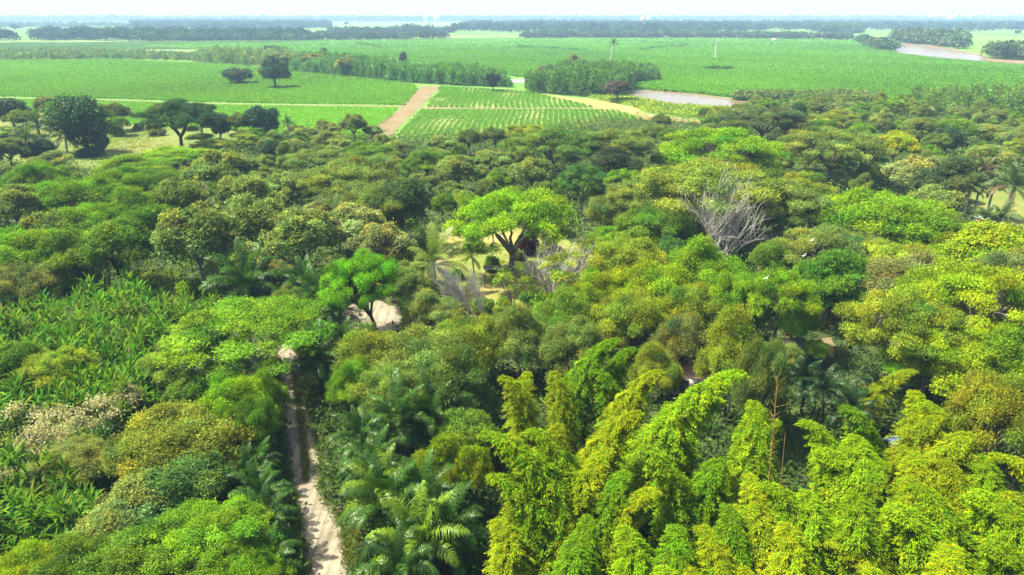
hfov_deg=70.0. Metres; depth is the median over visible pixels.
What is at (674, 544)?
bamboo plume
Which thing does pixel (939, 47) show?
river bank
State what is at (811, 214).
broadleaf tree
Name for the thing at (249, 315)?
umbrella tree
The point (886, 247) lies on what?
umbrella tree
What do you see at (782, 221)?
umbrella tree
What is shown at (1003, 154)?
broadleaf tree
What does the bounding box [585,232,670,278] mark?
feathery tree
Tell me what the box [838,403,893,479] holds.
bamboo plume
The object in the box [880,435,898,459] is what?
house
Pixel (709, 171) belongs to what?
umbrella tree
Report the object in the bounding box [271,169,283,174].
feathery tree
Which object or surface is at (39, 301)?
cane clump
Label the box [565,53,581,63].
broadleaf tree
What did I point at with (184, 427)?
feathery tree
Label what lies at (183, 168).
broadleaf tree
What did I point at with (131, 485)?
broadleaf tree
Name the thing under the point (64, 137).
drooping palm
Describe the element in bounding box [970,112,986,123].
broadleaf tree
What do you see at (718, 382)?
bamboo plume
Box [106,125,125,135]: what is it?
shrub
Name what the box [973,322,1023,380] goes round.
broadleaf tree
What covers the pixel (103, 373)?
cane clump
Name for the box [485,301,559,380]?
feathery tree
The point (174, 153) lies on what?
feathery tree
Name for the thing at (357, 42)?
taller cane
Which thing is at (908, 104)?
feathery tree
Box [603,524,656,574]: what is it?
bamboo plume
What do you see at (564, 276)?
sparse tree
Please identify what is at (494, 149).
umbrella tree
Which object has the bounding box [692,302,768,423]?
feathery tree
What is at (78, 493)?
cane clump
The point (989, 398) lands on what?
feathery tree
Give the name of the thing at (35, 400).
cane clump
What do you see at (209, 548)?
oil palm
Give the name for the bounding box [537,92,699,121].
stubble strip
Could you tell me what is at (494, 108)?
farm track
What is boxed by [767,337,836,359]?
sand patch
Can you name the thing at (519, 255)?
shrub
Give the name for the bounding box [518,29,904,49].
wood
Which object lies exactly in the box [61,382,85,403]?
cane clump
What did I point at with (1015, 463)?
bamboo plume
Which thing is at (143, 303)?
dry cane
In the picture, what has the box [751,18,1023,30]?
wood
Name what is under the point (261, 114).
evergreen tree
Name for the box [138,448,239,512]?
broadleaf tree
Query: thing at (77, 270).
cane clump
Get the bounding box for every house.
[661,359,712,395]
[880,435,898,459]
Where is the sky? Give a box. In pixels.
[0,0,1023,15]
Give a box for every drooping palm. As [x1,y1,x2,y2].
[10,123,42,155]
[14,108,53,137]
[41,120,83,153]
[279,114,296,139]
[954,170,989,217]
[966,204,1002,224]
[972,156,1002,213]
[978,198,1023,225]
[979,166,1014,208]
[981,160,1023,222]
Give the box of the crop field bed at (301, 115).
[32,100,396,138]
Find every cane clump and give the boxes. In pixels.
[0,299,28,320]
[0,308,28,342]
[0,311,38,341]
[0,367,50,407]
[0,378,29,406]
[0,433,35,485]
[0,461,12,499]
[0,472,16,515]
[0,480,42,532]
[0,505,15,546]
[0,515,27,555]
[1,292,39,323]
[1,466,37,502]
[2,382,61,410]
[3,483,56,547]
[5,444,65,497]
[6,476,50,521]
[8,307,34,336]
[8,329,26,342]
[8,447,42,483]
[11,296,43,328]
[18,321,60,346]
[20,491,83,544]
[21,317,61,349]
[22,329,56,352]
[23,452,100,503]
[24,300,67,333]
[25,365,68,406]
[28,286,54,312]
[29,293,55,321]
[30,345,88,398]
[33,378,86,425]
[33,496,86,541]
[35,291,69,322]
[35,306,67,332]
[38,480,74,532]
[40,286,72,302]
[42,467,105,509]
[42,479,104,521]
[44,319,73,349]
[44,323,102,354]
[45,486,119,532]
[48,276,78,300]
[48,321,87,347]
[49,376,82,408]
[50,294,91,327]
[50,307,86,341]
[52,355,87,394]
[55,340,99,369]
[56,291,86,312]
[58,383,91,417]
[59,335,78,350]
[59,363,100,397]
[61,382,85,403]
[62,265,90,281]
[62,396,88,414]
[63,270,87,302]
[65,386,105,414]
[66,307,99,346]
[67,304,89,334]
[67,361,110,393]
[68,285,85,308]
[70,265,89,290]
[70,293,94,316]
[74,272,109,310]
[74,319,109,368]
[74,321,101,352]
[77,269,101,297]
[78,379,100,399]
[81,265,99,276]
[81,327,138,364]
[81,377,110,400]
[82,304,109,334]
[84,271,109,300]
[84,313,133,347]
[85,268,115,291]
[85,310,122,344]
[85,336,123,378]
[86,405,123,417]
[87,281,120,315]
[87,296,108,323]
[93,360,130,390]
[93,368,142,415]
[96,355,127,383]
[100,367,138,393]
[102,293,127,331]
[103,277,136,327]
[105,339,136,368]
[108,313,136,339]
[110,399,140,425]
[111,261,144,286]
[111,293,148,334]
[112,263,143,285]
[113,279,133,313]
[114,263,141,281]
[114,347,157,383]
[116,337,157,384]
[117,276,156,309]
[117,292,153,317]
[117,386,140,412]
[118,316,157,351]
[119,278,149,299]
[124,364,158,397]
[125,289,164,324]
[126,314,157,353]
[129,325,163,368]
[130,305,168,341]
[132,379,165,410]
[139,302,176,340]
[144,286,171,313]
[144,311,180,350]
[160,294,178,310]
[162,306,182,325]
[171,299,195,320]
[173,284,194,305]
[179,292,198,314]
[191,302,204,311]
[195,286,219,305]
[197,294,215,309]
[203,297,220,309]
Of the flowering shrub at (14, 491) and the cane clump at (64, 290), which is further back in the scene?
the cane clump at (64, 290)
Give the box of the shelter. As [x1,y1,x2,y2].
[483,265,510,278]
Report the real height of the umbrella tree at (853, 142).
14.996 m
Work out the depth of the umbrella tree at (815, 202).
126.46 m
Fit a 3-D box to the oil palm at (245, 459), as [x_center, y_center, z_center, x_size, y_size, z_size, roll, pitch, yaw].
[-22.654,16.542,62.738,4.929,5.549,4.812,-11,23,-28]
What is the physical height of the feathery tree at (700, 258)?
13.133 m
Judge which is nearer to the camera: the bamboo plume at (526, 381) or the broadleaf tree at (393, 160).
the bamboo plume at (526, 381)
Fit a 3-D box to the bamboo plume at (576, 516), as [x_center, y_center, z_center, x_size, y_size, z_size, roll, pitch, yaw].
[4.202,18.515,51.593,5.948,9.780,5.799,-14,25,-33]
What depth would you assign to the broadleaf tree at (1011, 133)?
224.11 m
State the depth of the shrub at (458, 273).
117.62 m
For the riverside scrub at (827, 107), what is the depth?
311.80 m
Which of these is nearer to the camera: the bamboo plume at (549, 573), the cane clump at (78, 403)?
the bamboo plume at (549, 573)
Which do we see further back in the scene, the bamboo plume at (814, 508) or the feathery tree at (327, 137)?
the feathery tree at (327, 137)
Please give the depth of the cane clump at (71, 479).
61.39 m
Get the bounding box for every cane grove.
[0,46,193,60]
[904,81,1023,120]
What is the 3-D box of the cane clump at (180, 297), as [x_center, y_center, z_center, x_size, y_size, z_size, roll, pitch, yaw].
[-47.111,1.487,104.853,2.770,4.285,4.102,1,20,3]
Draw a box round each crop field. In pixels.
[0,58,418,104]
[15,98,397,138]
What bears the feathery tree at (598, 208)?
on the forest floor
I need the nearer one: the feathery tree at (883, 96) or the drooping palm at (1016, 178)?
the drooping palm at (1016, 178)
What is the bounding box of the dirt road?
[277,316,347,574]
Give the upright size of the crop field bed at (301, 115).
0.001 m
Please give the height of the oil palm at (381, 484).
9.037 m
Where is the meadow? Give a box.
[0,112,235,167]
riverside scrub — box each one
[632,101,709,111]
[730,87,885,102]
[736,98,905,113]
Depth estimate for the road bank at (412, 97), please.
383.67 m
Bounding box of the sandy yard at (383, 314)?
[341,299,401,332]
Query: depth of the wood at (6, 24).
2660.74 m
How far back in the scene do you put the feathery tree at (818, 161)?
199.17 m
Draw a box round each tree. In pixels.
[0,97,32,127]
[0,108,43,136]
[0,125,29,138]
[0,137,31,168]
[0,158,71,192]
[0,163,10,170]
[0,183,43,223]
[0,212,23,226]
[0,224,77,289]
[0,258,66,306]
[0,340,52,380]
[0,536,77,574]
[8,343,101,399]
[10,24,17,28]
[16,207,86,233]
[16,226,99,278]
[19,138,57,158]
[25,149,72,166]
[25,273,68,307]
[26,529,115,574]
[28,434,108,492]
[32,96,53,112]
[32,172,125,211]
[40,92,111,147]
[42,101,63,118]
[51,202,124,231]
[65,492,155,556]
[69,171,82,178]
[71,211,158,288]
[72,514,209,574]
[76,165,155,205]
[89,153,174,174]
[90,466,176,527]
[94,132,109,154]
[98,398,261,499]
[102,102,131,117]
[106,116,132,130]
[106,184,179,232]
[129,97,219,145]
[132,489,286,574]
[133,165,190,192]
[133,327,255,386]
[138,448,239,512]
[139,146,214,164]
[148,176,214,210]
[149,197,245,292]
[152,293,338,384]
[159,371,214,404]
[177,165,206,175]
[180,147,262,183]
[182,132,214,140]
[190,370,283,449]
[192,138,235,149]
[192,538,297,574]
[201,240,276,294]
[207,112,231,138]
[209,181,229,190]
[213,172,288,209]
[220,190,285,247]
[221,67,254,81]
[222,390,281,451]
[223,111,248,130]
[229,129,247,137]
[232,133,258,150]
[241,105,280,133]
[245,127,266,140]
[246,164,275,176]
[255,153,275,166]
[255,366,291,434]
[256,54,291,85]
[256,136,273,145]
[256,138,281,156]
[259,171,273,178]
[262,256,298,284]
[263,45,280,50]
[263,206,341,264]
[265,170,318,209]
[266,130,281,138]
[269,281,308,319]
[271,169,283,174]
[272,52,292,60]
[275,141,295,155]
[275,153,295,170]
[280,145,352,169]
[282,125,304,134]
[283,138,309,152]
[289,126,320,142]
[291,153,406,195]
[294,135,308,152]
[300,53,324,61]
[303,201,332,215]
[309,130,350,146]
[314,119,329,130]
[314,245,400,329]
[320,144,343,156]
[321,122,341,132]
[321,200,388,258]
[323,355,379,412]
[325,131,346,136]
[327,320,406,389]
[329,137,352,150]
[333,55,357,74]
[336,113,367,141]
[342,179,424,222]
[343,141,367,152]
[345,358,444,437]
[346,221,418,261]
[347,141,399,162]
[362,26,370,31]
[362,125,383,140]
[366,322,470,389]
[367,176,434,230]
[371,134,391,144]
[377,259,435,301]
[381,155,404,167]
[383,138,417,155]
[397,286,462,329]
[398,51,407,61]
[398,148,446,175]
[408,173,423,182]
[409,341,504,421]
[410,430,465,495]
[420,175,441,195]
[424,244,471,313]
[426,135,457,148]
[428,191,458,221]
[429,146,452,156]
[429,404,503,466]
[433,154,481,182]
[434,311,513,370]
[436,180,467,193]
[441,184,577,277]
[441,188,478,215]
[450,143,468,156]
[453,444,495,517]
[455,127,483,156]
[463,262,485,315]
[470,163,489,179]
[472,149,513,170]
[475,178,499,195]
[482,126,509,146]
[484,73,500,89]
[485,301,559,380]
[486,171,511,185]
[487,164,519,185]
[488,147,507,153]
[492,258,541,303]
[501,123,602,176]
[503,124,552,142]
[505,185,526,213]
[506,151,523,164]
[508,154,555,185]
[514,238,603,294]
[531,181,557,193]
[531,282,601,337]
[534,194,578,244]
[534,312,607,385]
[535,65,557,69]
[535,250,601,293]
[541,194,570,205]
[546,176,564,188]
[556,161,607,216]
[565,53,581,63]
[565,177,585,200]
[570,235,598,280]
[570,265,620,310]
[576,127,657,157]
[580,183,607,197]
[582,183,641,227]
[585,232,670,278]
[587,224,632,243]
[588,287,670,359]
[590,145,644,179]
[601,80,632,99]
[602,168,639,183]
[604,170,697,209]
[607,256,690,337]
[611,201,701,245]
[625,340,682,401]
[629,154,800,242]
[635,163,654,171]
[637,123,671,144]
[647,311,713,372]
[649,150,672,166]
[650,112,671,124]
[652,233,684,265]
[654,139,673,151]
[657,125,792,190]
[657,128,680,140]
[658,280,724,357]
[666,233,749,285]
[668,161,680,165]
[672,164,777,258]
[689,194,702,220]
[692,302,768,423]
[697,107,709,116]
[699,122,719,129]
[700,115,719,123]
[705,268,769,324]
[706,106,725,114]
[709,110,721,119]
[715,106,813,137]
[716,149,736,158]
[720,119,739,126]
[726,331,794,421]
[732,264,826,342]
[733,176,834,237]
[735,229,782,247]
[747,94,760,104]
[748,240,792,270]
[754,156,785,173]
[757,98,777,107]
[759,201,806,237]
[765,222,893,271]
[771,341,805,367]
[773,148,796,169]
[773,303,821,340]
[774,124,898,183]
[778,169,840,199]
[780,120,814,136]
[781,101,808,126]
[789,96,803,100]
[791,246,871,326]
[796,155,820,167]
[801,97,812,101]
[801,339,830,361]
[802,99,823,109]
[805,210,825,228]
[806,104,814,112]
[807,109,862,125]
[809,119,827,128]
[813,94,828,104]
[814,184,963,257]
[822,120,838,129]
[823,151,844,162]
[824,279,872,322]
[826,96,835,101]
[830,99,846,109]
[831,282,969,375]
[833,94,852,101]
[843,119,859,127]
[844,107,859,113]
[844,108,858,118]
[847,100,865,105]
[847,247,978,323]
[848,173,873,189]
[848,237,948,264]
[849,122,876,133]
[851,161,884,183]
[853,96,868,102]
[853,102,871,110]
[857,109,871,121]
[869,310,1000,395]
[870,100,890,107]
[870,105,887,112]
[870,107,895,122]
[871,118,896,131]
[872,92,890,101]
[879,129,923,162]
[880,153,954,189]
[886,223,936,245]
[886,255,1023,336]
[887,93,907,101]
[888,97,906,113]
[888,117,905,130]
[890,106,902,114]
[899,116,940,140]
[902,97,919,110]
[905,183,965,211]
[905,330,1001,406]
[906,128,921,141]
[909,104,933,116]
[909,155,988,196]
[917,105,936,116]
[918,144,942,155]
[920,149,932,157]
[921,132,952,154]
[928,219,1023,264]
[932,118,981,144]
[933,126,964,151]
[935,366,1023,471]
[936,221,972,259]
[943,115,961,119]
[944,211,972,223]
[949,105,966,115]
[956,107,983,119]
[963,143,1023,175]
[963,305,1023,328]
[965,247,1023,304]
[966,123,1008,141]
[966,141,992,151]
[970,100,989,113]
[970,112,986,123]
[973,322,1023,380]
[982,117,998,124]
[985,108,1007,118]
[994,127,1023,144]
[999,108,1013,118]
[1001,118,1019,127]
[1003,137,1023,151]
[1006,147,1023,155]
[1008,111,1023,117]
[1015,118,1023,126]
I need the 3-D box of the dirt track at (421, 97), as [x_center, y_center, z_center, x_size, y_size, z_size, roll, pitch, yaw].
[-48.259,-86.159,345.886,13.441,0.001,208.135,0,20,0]
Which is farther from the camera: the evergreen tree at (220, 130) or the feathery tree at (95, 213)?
the evergreen tree at (220, 130)
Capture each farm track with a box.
[0,97,401,107]
[421,107,593,108]
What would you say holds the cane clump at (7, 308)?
on the forest floor
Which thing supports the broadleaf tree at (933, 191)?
on the forest floor
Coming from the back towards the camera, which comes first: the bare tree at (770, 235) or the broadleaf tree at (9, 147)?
the broadleaf tree at (9, 147)
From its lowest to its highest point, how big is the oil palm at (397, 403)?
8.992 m
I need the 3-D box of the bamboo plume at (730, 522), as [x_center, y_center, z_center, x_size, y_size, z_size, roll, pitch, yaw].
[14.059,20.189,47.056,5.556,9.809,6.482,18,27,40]
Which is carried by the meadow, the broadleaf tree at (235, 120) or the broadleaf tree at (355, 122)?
the broadleaf tree at (235, 120)
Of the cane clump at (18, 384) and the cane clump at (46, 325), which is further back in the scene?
the cane clump at (46, 325)
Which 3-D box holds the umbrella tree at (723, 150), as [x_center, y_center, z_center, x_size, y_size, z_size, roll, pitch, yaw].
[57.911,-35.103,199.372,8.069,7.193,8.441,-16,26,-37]
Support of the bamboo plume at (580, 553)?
on the forest floor
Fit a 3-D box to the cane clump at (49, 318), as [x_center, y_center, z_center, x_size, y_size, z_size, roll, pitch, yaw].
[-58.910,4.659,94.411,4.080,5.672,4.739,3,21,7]
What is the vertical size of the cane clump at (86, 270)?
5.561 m
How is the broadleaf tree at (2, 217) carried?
on the forest floor
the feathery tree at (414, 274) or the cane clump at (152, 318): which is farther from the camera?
the feathery tree at (414, 274)
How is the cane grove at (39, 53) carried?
on the ground at (980, 38)
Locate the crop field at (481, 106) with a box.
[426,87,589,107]
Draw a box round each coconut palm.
[188,115,214,133]
[404,222,468,292]
[454,240,486,275]
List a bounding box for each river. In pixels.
[510,79,524,82]
[630,90,815,112]
[895,44,1023,63]
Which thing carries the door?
in the house at (689, 380)
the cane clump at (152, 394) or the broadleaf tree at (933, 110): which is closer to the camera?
the cane clump at (152, 394)
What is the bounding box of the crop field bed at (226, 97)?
[0,60,411,104]
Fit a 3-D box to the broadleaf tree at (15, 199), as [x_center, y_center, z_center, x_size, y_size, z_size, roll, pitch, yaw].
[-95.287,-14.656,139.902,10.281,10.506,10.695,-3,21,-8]
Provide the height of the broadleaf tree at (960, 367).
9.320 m
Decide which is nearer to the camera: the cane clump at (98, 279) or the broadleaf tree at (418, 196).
the cane clump at (98, 279)
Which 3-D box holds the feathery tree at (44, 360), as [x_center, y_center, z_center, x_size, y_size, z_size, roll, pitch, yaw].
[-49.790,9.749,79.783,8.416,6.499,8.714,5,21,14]
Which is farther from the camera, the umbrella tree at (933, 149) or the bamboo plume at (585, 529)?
the umbrella tree at (933, 149)
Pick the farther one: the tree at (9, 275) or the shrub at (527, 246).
the shrub at (527, 246)
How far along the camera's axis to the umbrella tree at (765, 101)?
306.99 m
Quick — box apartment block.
[433,15,439,21]
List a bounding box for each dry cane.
[21,314,33,332]
[49,290,63,309]
[64,303,74,327]
[89,351,104,382]
[100,265,108,283]
[108,325,121,351]
[134,297,148,318]
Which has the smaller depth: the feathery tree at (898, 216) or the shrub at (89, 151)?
the feathery tree at (898, 216)
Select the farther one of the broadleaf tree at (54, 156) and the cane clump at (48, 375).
the broadleaf tree at (54, 156)
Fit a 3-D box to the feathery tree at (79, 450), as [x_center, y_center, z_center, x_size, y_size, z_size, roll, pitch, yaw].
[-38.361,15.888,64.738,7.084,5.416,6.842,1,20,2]
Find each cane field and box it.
[0,40,302,49]
[138,37,1023,97]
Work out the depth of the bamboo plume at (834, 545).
45.40 m
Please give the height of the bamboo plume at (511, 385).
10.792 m
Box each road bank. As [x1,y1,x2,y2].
[367,111,401,134]
[406,89,419,104]
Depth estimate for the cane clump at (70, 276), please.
106.03 m
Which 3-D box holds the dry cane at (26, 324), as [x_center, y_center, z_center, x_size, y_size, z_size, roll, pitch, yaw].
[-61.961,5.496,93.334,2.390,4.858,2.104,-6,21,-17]
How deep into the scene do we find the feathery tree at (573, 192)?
165.51 m
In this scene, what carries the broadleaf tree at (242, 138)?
on the forest floor
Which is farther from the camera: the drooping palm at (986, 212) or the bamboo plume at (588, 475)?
the drooping palm at (986, 212)
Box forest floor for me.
[0,112,1023,574]
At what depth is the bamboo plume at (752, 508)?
48.04 m
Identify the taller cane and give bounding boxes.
[356,41,381,47]
[517,44,587,50]
[641,43,690,49]
[702,65,733,69]
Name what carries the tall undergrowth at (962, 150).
on the forest floor
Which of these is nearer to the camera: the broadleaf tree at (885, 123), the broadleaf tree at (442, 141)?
the broadleaf tree at (442, 141)
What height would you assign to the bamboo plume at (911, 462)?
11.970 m
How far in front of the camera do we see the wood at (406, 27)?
1706.41 m
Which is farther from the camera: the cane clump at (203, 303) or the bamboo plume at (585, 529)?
the cane clump at (203, 303)
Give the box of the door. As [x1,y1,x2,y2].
[680,380,688,394]
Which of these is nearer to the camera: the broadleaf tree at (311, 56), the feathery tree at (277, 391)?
the feathery tree at (277, 391)
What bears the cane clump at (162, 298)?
on the forest floor
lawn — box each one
[432,228,594,316]
[437,232,464,249]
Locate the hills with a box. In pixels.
[634,1,1023,16]
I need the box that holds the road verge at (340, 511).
[328,504,362,567]
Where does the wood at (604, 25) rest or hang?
on the ground at (980, 38)
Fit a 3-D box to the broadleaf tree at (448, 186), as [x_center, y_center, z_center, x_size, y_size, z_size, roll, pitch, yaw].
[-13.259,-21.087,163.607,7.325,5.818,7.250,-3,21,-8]
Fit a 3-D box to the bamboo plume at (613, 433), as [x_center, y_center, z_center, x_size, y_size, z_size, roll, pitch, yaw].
[6.029,15.398,55.602,6.482,12.980,5.556,9,22,23]
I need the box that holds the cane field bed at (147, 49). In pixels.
[6,41,298,49]
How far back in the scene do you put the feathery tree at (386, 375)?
71.07 m
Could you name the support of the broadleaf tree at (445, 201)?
on the forest floor
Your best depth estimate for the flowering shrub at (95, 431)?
69.64 m
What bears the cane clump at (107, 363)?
on the forest floor
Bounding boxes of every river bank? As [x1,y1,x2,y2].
[632,89,746,100]
[897,42,986,57]
[979,57,1023,62]
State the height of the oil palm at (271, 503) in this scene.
6.144 m
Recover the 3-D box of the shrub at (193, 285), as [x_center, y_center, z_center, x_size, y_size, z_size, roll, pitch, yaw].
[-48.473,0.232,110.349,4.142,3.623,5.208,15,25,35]
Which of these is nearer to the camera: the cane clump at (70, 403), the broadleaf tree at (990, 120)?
the cane clump at (70, 403)
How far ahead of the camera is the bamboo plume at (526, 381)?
66.05 m
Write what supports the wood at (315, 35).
on the ground at (980, 38)
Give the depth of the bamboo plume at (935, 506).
46.80 m
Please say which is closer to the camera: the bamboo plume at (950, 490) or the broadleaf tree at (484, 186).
the bamboo plume at (950, 490)
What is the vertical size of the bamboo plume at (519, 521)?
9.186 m
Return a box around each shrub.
[0,398,52,454]
[0,462,53,510]
[5,420,69,471]
[15,400,94,442]
[52,415,113,464]
[66,390,134,437]
[74,145,104,157]
[101,381,150,427]
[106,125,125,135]
[132,122,144,130]
[147,128,167,136]
[174,277,206,298]
[434,280,453,297]
[450,269,464,279]
[461,239,485,251]
[471,297,495,313]
[483,254,500,273]
[492,295,517,316]
[499,139,519,151]
[508,248,524,260]
[517,231,539,255]
[519,291,537,306]
[532,289,556,310]
[535,241,564,257]
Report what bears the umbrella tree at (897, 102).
on the forest floor
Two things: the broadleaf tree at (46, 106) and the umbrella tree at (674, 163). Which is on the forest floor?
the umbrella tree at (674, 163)
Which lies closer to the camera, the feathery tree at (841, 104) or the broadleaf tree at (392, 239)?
the broadleaf tree at (392, 239)
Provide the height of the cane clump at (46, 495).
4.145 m
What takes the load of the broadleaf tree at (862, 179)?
on the forest floor
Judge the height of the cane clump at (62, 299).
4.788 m
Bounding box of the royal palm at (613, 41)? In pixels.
[607,38,618,59]
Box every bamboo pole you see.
[761,370,786,537]
[774,438,784,542]
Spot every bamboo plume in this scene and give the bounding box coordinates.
[476,428,603,573]
[482,517,541,574]
[488,421,568,573]
[497,374,543,471]
[501,371,540,469]
[508,498,559,574]
[521,427,597,516]
[536,446,615,573]
[539,570,557,574]
[542,370,582,467]
[545,337,621,457]
[546,482,594,568]
[549,533,604,574]
[552,513,605,574]
[571,409,645,514]
[584,346,637,437]
[585,469,634,572]
[587,369,664,489]
[589,367,630,449]
[594,486,662,574]
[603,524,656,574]
[612,395,720,532]
[624,368,748,542]
[636,442,696,561]
[648,475,709,569]
[650,564,681,574]
[651,522,703,574]
[654,456,735,572]
[659,401,701,488]
[682,524,741,574]
[696,502,756,574]
[723,399,783,568]
[724,417,784,498]
[728,471,778,574]
[734,563,757,574]
[745,503,776,568]
[753,481,828,573]
[757,520,823,574]
[765,488,844,574]
[794,419,845,497]
[807,446,855,526]
[811,432,893,531]
[820,490,891,574]
[822,535,901,574]
[827,458,893,530]
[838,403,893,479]
[839,369,918,436]
[852,561,884,574]
[873,449,934,573]
[875,501,955,574]
[882,409,953,482]
[891,389,940,480]
[899,430,979,504]
[906,400,959,456]
[906,480,980,574]
[912,541,969,574]
[933,458,976,556]
[956,487,1023,573]
[964,452,1007,516]
[969,537,1023,574]
[971,497,1023,574]
[986,451,1023,509]
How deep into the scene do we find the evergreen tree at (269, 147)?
206.41 m
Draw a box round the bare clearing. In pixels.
[963,187,1023,227]
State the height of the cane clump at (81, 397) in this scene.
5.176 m
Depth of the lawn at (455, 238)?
139.07 m
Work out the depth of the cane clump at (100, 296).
101.00 m
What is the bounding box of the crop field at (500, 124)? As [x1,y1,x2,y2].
[396,110,642,140]
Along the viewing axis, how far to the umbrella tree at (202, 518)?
51.84 m
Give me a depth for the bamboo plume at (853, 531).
45.68 m
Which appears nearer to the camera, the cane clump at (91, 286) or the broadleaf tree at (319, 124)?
the cane clump at (91, 286)
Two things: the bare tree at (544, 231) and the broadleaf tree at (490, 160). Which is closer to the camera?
the bare tree at (544, 231)
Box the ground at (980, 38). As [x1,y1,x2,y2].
[0,16,1023,136]
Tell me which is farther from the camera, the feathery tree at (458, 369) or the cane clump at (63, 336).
the cane clump at (63, 336)
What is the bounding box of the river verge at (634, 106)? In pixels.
[591,97,696,117]
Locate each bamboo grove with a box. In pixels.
[191,44,303,67]
[287,48,513,87]
[523,58,661,95]
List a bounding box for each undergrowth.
[0,106,1023,293]
[0,107,1023,574]
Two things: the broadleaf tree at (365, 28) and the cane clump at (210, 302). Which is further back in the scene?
the broadleaf tree at (365, 28)
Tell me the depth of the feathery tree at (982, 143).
211.43 m
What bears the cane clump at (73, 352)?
on the forest floor
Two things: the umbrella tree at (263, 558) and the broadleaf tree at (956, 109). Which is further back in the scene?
the broadleaf tree at (956, 109)
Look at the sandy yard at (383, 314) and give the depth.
103.47 m
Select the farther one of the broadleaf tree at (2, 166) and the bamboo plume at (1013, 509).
the broadleaf tree at (2, 166)
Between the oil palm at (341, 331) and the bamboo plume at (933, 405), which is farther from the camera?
the oil palm at (341, 331)
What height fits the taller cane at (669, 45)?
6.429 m
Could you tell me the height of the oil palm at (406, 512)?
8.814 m
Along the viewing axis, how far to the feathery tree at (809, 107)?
302.14 m
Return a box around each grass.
[15,122,245,166]
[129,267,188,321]
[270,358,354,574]
[290,368,361,573]
[588,93,730,117]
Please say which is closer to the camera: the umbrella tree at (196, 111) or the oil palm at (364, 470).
the oil palm at (364, 470)
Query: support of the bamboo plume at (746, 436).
on the forest floor
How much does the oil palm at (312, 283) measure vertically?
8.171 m
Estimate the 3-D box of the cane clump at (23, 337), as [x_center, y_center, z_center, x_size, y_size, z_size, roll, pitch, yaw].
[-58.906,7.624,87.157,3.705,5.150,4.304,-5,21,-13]
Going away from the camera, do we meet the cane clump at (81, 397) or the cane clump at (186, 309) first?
the cane clump at (81, 397)
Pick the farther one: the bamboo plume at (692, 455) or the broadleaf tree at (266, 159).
the broadleaf tree at (266, 159)
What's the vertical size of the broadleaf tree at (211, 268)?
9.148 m
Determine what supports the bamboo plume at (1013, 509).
on the forest floor
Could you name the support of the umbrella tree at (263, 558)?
on the forest floor
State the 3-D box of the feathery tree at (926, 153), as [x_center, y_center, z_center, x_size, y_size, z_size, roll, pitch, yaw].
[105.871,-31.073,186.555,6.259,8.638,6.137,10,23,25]
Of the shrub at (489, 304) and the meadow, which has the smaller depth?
the shrub at (489, 304)
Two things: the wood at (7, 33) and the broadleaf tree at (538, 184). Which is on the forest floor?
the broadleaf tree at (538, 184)
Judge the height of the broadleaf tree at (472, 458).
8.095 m
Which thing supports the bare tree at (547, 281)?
on the forest floor
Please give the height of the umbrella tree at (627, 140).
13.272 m
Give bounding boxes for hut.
[780,337,812,363]
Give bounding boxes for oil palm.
[193,533,240,569]
[198,236,285,305]
[201,518,270,574]
[224,442,275,500]
[225,520,302,574]
[227,461,297,521]
[232,436,282,484]
[232,479,305,556]
[278,253,328,299]
[288,319,341,396]
[295,262,334,320]
[309,283,362,336]
[322,315,359,355]
[325,404,396,466]
[335,424,409,500]
[335,449,431,568]
[338,443,414,530]
[352,523,441,574]
[353,368,436,464]
[364,480,472,574]
[377,449,466,533]
[388,370,472,450]
[406,480,492,574]
[787,358,824,414]
[800,361,848,424]
[824,379,880,435]
[849,365,904,413]
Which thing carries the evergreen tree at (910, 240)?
on the forest floor
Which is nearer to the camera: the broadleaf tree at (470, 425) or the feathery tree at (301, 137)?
the broadleaf tree at (470, 425)
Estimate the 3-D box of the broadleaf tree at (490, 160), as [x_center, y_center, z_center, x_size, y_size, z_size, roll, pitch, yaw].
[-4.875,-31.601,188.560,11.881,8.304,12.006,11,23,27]
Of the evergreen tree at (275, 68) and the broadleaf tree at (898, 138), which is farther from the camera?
the evergreen tree at (275, 68)
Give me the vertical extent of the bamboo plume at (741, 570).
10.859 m
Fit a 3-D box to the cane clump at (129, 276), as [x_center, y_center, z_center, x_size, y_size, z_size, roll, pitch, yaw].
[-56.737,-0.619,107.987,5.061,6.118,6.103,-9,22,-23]
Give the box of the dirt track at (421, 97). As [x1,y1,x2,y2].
[369,86,437,140]
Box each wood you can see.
[0,13,1023,21]
[0,20,129,27]
[0,28,22,39]
[25,25,313,40]
[127,18,332,28]
[135,29,450,40]
[326,24,456,32]
[399,23,422,32]
[450,19,755,31]
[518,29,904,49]
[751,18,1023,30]
[815,22,865,32]
[887,26,972,47]
[980,39,1023,58]
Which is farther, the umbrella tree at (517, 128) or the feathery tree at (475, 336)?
the umbrella tree at (517, 128)
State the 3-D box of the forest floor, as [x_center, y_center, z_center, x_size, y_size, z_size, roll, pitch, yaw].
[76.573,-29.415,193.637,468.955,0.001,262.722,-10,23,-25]
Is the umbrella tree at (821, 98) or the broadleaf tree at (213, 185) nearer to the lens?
the broadleaf tree at (213, 185)

